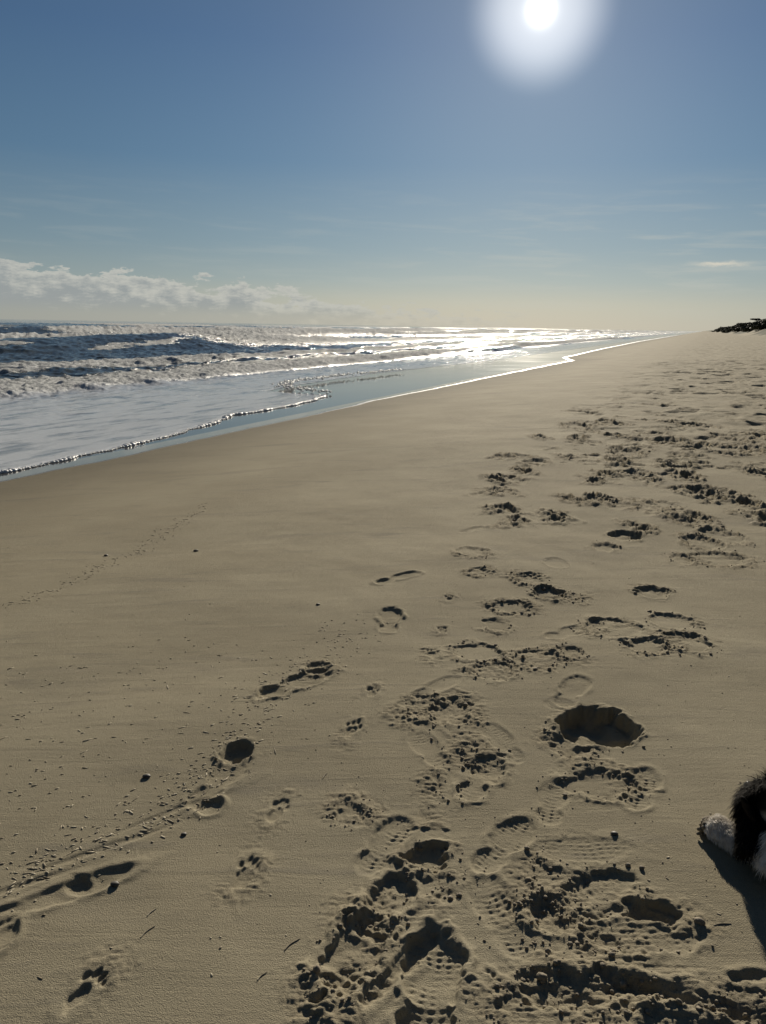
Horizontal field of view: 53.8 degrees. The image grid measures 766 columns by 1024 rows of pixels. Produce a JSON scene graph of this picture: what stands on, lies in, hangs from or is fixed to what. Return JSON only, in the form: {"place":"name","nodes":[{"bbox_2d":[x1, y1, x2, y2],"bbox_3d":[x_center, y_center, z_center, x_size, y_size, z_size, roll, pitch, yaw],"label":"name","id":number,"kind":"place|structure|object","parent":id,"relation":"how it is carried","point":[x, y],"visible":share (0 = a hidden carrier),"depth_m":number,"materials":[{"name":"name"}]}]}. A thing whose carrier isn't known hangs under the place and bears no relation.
{"place":"outdoors","nodes":[
{"label":"outdoors","id":0,"kind":"place"},
{"bbox_2d":[0,319,700,470],"bbox_3d":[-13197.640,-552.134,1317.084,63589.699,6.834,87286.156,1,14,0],"label":"sea","id":1,"kind":"structure","parent":0,"point":[71,387],"depth_m":36.05,"materials":[{"name":"liquid"}]},
{"bbox_2d":[0,368,403,473],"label":"foam","id":2,"kind":"object","parent":1,"relation":"on","point":[285,383],"visible":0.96,"depth_m":17.33,"materials":[{"name":"white"}]},
{"bbox_2d":[0,328,765,1023],"bbox_3d":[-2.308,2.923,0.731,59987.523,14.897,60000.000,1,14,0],"label":"beach","id":3,"kind":"structure","parent":0,"point":[360,508],"depth_m":3.13,"materials":[{"name":"beige sand"}]},
{"bbox_2d":[110,881,119,886],"bbox_3d":[-0.746,1.036,2.102,0.026,0.012,0.020,1,14,0],"label":"pebble","id":4,"kind":"object","parent":3,"relation":"on","point":[114,883],"visible":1,"depth_m":2.10,"materials":[{"name":"white stone"}]},
{"bbox_2d":[0,505,737,1008],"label":"wrack fragments","id":5,"kind":"object","parent":3,"relation":"on","point":[100,839],"visible":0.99,"depth_m":2.54,"materials":[{"name":"brown plant"}]},
{"bbox_2d":[214,410,765,1023],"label":"sand clods","id":6,"kind":"object","parent":3,"relation":"on","point":[540,976],"visible":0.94,"depth_m":2.03,"materials":[{"name":"beige sand"}]},
{"bbox_2d":[610,831,617,835],"bbox_3d":[0.706,0.981,2.305,0.024,0.011,0.018,1,14,0],"label":"pebble","id":7,"kind":"object","parent":3,"relation":"on","point":[614,833],"visible":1,"depth_m":2.30,"materials":[{"name":"white stone"}]},
{"bbox_2d":[696,769,765,880],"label":"dog","id":8,"kind":"object","parent":3,"relation":"on","point":[742,837],"visible":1,"depth_m":2.16},
{"bbox_2d":[750,323,765,330],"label":"dune shrub","id":9,"kind":"object","parent":3,"relation":"on","point":[762,326],"visible":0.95,"depth_m":264.80,"materials":[{"name":"green plant"}]},
{"bbox_2d":[0,0,765,330],"label":"sky","id":10,"kind":"structure","parent":0,"point":[554,164],"materials":[{"name":"blue"}]}
]}

